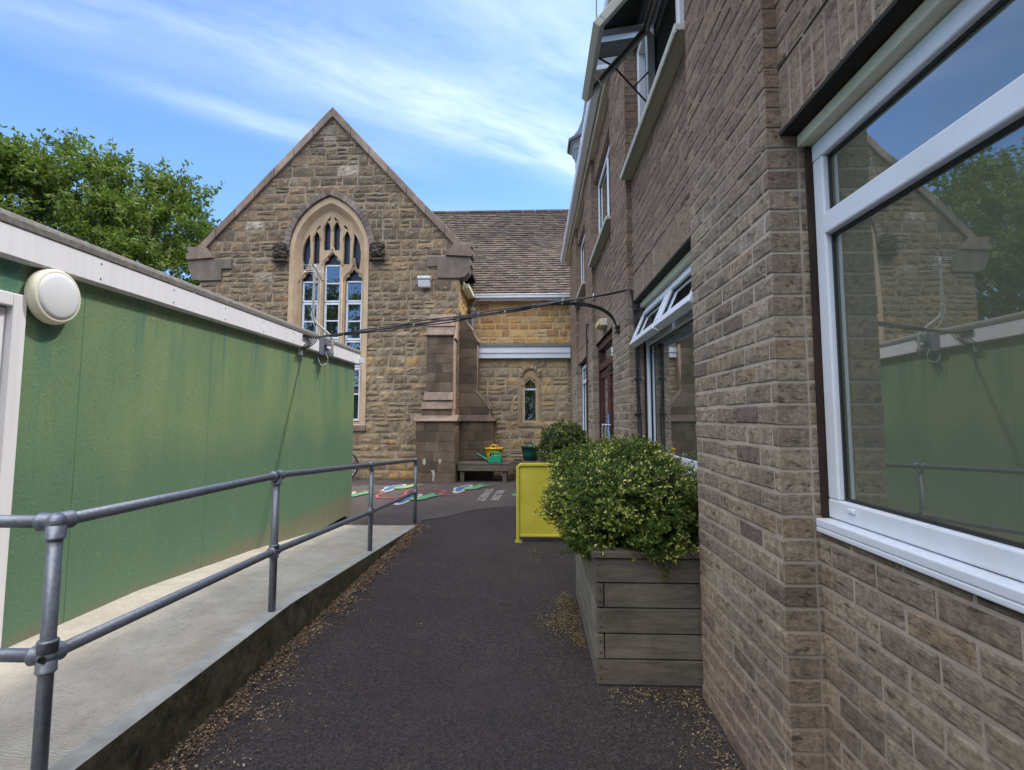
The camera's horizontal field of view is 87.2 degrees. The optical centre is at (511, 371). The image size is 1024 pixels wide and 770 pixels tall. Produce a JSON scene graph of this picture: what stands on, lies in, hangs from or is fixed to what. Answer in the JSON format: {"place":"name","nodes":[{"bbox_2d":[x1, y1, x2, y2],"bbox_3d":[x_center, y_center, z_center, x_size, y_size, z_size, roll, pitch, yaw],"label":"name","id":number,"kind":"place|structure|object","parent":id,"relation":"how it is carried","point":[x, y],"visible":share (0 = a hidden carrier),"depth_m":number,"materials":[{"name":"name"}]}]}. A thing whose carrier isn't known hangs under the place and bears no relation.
{"place":"outdoors","nodes":[
{"label":"outdoors","id":0,"kind":"place"},
{"bbox_2d":[0,0,603,278],"label":"sky","id":1,"kind":"structure","parent":0,"point":[474,105],"materials":[{"name":"blue"}]},
{"bbox_2d":[335,477,515,524],"bbox_3d":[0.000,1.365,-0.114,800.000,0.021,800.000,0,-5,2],"label":"ground","id":2,"kind":"structure","parent":0,"point":[458,496],"depth_m":9.13,"materials":[{"name":"grey asphalt"}]},
{"bbox_2d":[0,124,226,284],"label":"tree","id":3,"kind":"object","parent":2,"relation":"on","point":[110,213],"visible":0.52,"depth_m":16.76,"materials":[{"name":"green plant"}]},
{"bbox_2d":[0,208,360,647],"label":"classroom","id":4,"kind":"structure","parent":2,"relation":"on","point":[131,380],"depth_m":3.42,"materials":[{"name":"green paint"}]},
{"bbox_2d":[0,290,26,647],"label":"door","id":5,"kind":"structure","parent":4,"relation":"in","point":[13,306],"depth_m":2.52,"materials":[{"name":"white plastic"}]},
{"bbox_2d":[24,268,80,324],"bbox_3d":[-2.328,-0.383,2.734,0.084,0.288,0.288,0,-5,2],"label":"bulkhead lamp","id":6,"kind":"object","parent":4,"relation":"attached to","point":[53,296],"visible":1,"depth_m":2.69,"materials":[{"name":"white plastic"}]},
{"bbox_2d":[303,263,333,364],"bbox_3d":[-2.205,-0.684,6.250,0.357,1.223,0.356,4,-6,-40],"label":"tv aerial","id":7,"kind":"object","parent":4,"relation":"attached to","point":[324,349],"visible":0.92,"depth_m":6.28,"materials":[{"name":"metal"}]},
{"bbox_2d":[0,525,414,769],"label":"ramp","id":8,"kind":"structure","parent":2,"relation":"on","point":[147,692],"depth_m":2.60,"materials":[{"name":"concrete"}]},
{"bbox_2d":[0,458,417,769],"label":"handrail","id":9,"kind":"object","parent":8,"relation":"on","point":[46,652],"visible":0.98,"depth_m":1.85,"materials":[{"name":"metal"}]},
{"bbox_2d":[352,454,358,477],"bbox_3d":[-4.171,1.883,11.744,1.664,0.972,0.470,0,-5,2],"label":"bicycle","id":10,"kind":"object","parent":2,"relation":"on","point":[356,470],"visible":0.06,"depth_m":11.70,"materials":[{"name":"metal"}]},
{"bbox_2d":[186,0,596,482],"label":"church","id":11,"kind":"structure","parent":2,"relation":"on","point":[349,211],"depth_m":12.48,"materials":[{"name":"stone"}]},
{"bbox_2d":[271,189,384,430],"bbox_3d":[-4.220,-1.455,12.372,2.638,5.606,0.541,0,-5,2],"label":"window","id":12,"kind":"structure","parent":11,"relation":"in","point":[331,236],"depth_m":12.53,"materials":[{"name":"stone"}]},
{"bbox_2d":[417,276,431,287],"bbox_3d":[-1.985,-2.041,12.177,0.300,0.259,0.188,0,-5,2],"label":"floodlight","id":13,"kind":"object","parent":11,"relation":"attached to","point":[424,281],"visible":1,"depth_m":12.12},
{"bbox_2d":[518,365,541,427],"bbox_3d":[0.419,0.572,12.526,0.560,1.452,0.234,0,-5,2],"label":"small window","id":14,"kind":"structure","parent":11,"relation":"in","point":[531,380],"depth_m":12.52,"materials":[{"name":"beige stone"}]},
{"bbox_2d":[457,461,510,481],"bbox_3d":[-0.600,2.161,11.684,1.140,0.405,0.534,0,-5,2],"label":"bench","id":15,"kind":"object","parent":2,"relation":"on","point":[464,467],"visible":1,"depth_m":11.44,"materials":[{"name":"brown wood"}]},
{"bbox_2d":[476,451,502,462],"bbox_3d":[-0.480,1.822,11.516,0.566,0.238,0.124,0,-5,2],"label":"watering can","id":16,"kind":"object","parent":15,"relation":"on","point":[495,459],"visible":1,"depth_m":11.45,"materials":[{"name":"green plastic"}]},
{"bbox_2d":[485,444,503,461],"bbox_3d":[-0.387,1.776,11.778,0.424,0.374,0.427,0,-5,2],"label":"rubber tub","id":17,"kind":"object","parent":15,"relation":"on","point":[490,449],"visible":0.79,"depth_m":11.63,"materials":[{"name":"yellow rubber"}]},
{"bbox_2d":[512,459,540,480],"bbox_3d":[0.675,2.168,11.893,1.330,0.425,0.494,0,-5,2],"label":"bench","id":18,"kind":"object","parent":2,"relation":"on","point":[516,464],"visible":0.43,"depth_m":11.69,"materials":[{"name":"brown wood"}]},
{"bbox_2d":[521,442,538,460],"bbox_3d":[0.409,1.761,11.908,0.434,0.384,0.437,0,-5,2],"label":"rubber tub","id":19,"kind":"object","parent":18,"relation":"on","point":[529,453],"visible":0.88,"depth_m":11.75,"materials":[{"name":"teal rubber"}]},
{"bbox_2d":[560,0,1023,769],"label":"brick building","id":20,"kind":"structure","parent":2,"relation":"on","point":[796,226],"depth_m":1.74,"materials":[{"name":"brown brick"}]},
{"bbox_2d":[298,288,642,440],"bbox_3d":[-0.501,0.126,5.395,3.554,1.610,0.568,-1,-5,17],"label":"overhead cable","id":21,"kind":"object","parent":20,"relation":"attached to","point":[456,318],"visible":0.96,"depth_m":5.14,"materials":[{"name":"black plastic"}]},
{"bbox_2d":[573,234,585,307],"bbox_3d":[1.259,-1.908,9.505,0.225,1.210,1.870,0,-5,2],"label":"window","id":22,"kind":"structure","parent":20,"relation":"in","point":[582,290],"depth_m":10.01,"materials":[{"name":"white plastic"}]},
{"bbox_2d":[582,364,586,438],"bbox_3d":[1.319,0.493,9.300,0.115,1.320,1.858,0,-5,2],"label":"window","id":23,"kind":"structure","parent":20,"relation":"in","point":[584,367],"depth_m":10.12,"materials":[{"name":"white plastic"}]},
{"bbox_2d":[588,146,610,267],"bbox_3d":[1.147,-2.142,6.707,0.225,1.210,1.870,0,-5,2],"label":"window","id":24,"kind":"structure","parent":20,"relation":"in","point":[604,209],"depth_m":6.95,"materials":[{"name":"white plastic"}]},
{"bbox_2d":[595,318,606,329],"bbox_3d":[1.085,-0.578,6.543,0.102,0.085,0.380,0,-5,2],"label":"emergency light","id":25,"kind":"object","parent":20,"relation":"attached to","point":[601,324],"visible":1,"depth_m":6.38,"materials":[{"name":"beige plastic"}]},
{"bbox_2d":[596,328,613,444],"bbox_3d":[1.187,0.737,6.464,0.157,2.370,1.876,0,-5,2],"label":"doorway","id":26,"kind":"structure","parent":20,"relation":"in","point":[605,349],"depth_m":6.87,"materials":[{"name":"red paint"}]},
{"bbox_2d":[582,0,685,181],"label":"window","id":27,"kind":"structure","parent":20,"relation":"in","point":[657,26],"depth_m":4.08,"materials":[{"name":"white plastic"}]},
{"bbox_2d":[629,250,697,479],"bbox_3d":[1.101,0.003,3.707,0.255,1.364,1.877,0,-5,2],"label":"window","id":28,"kind":"structure","parent":20,"relation":"in","point":[665,326],"depth_m":3.79,"materials":[{"name":"white plastic"}]},
{"bbox_2d":[797,0,1023,613],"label":"window","id":29,"kind":"structure","parent":20,"relation":"in","point":[914,169],"depth_m":1.35,"materials":[{"name":"white plastic"}]},
{"bbox_2d":[155,506,746,769],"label":"path","id":30,"kind":"structure","parent":0,"point":[460,657],"depth_m":2.72,"materials":[{"name":"grey asphalt"}]},
{"bbox_2d":[150,479,739,769],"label":"leaf litter","id":31,"kind":"object","parent":30,"relation":"on","point":[375,567],"visible":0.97,"depth_m":2.81,"materials":[{"name":"brown plant"}]},
{"bbox_2d":[515,463,568,542],"bbox_3d":[0.455,1.447,5.969,0.839,0.862,0.105,0,-5,2],"label":"barrier panel","id":32,"kind":"object","parent":30,"relation":"on","point":[531,480],"visible":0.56,"depth_m":5.97,"materials":[{"name":"yellow paint"}]},
{"bbox_2d":[525,548,740,769],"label":"dry fallen leaves","id":33,"kind":"object","parent":30,"relation":"on","point":[560,614],"visible":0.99,"depth_m":3.28,"materials":[{"name":"brown plant"}]},
{"bbox_2d":[575,531,703,685],"bbox_3d":[0.762,1.331,3.474,0.635,0.676,1.438,0,-5,2],"label":"planter","id":34,"kind":"object","parent":30,"relation":"on","point":[641,619],"visible":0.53,"depth_m":2.78,"materials":[{"name":"grey wood"}]},
{"bbox_2d":[531,433,699,580],"bbox_3d":[0.637,0.829,3.443,1.028,0.872,1.722,0,-5,2],"label":"box shrub","id":35,"kind":"object","parent":34,"relation":"in","point":[615,493],"visible":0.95,"depth_m":2.92,"materials":[{"name":"green plant"}]},
{"bbox_3d":[0.864,1.881,9.490,0.680,0.596,1.218,0,-5,2],"label":"planter","id":36,"kind":"object","parent":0,"visible":0},
{"bbox_2d":[535,418,586,462],"bbox_3d":[0.908,1.306,9.496,1.070,0.989,1.442,0,-5,2],"label":"box shrub","id":37,"kind":"object","parent":36,"relation":"in","point":[555,437],"visible":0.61,"depth_m":9.16,"materials":[{"name":"green plant"}]}
]}

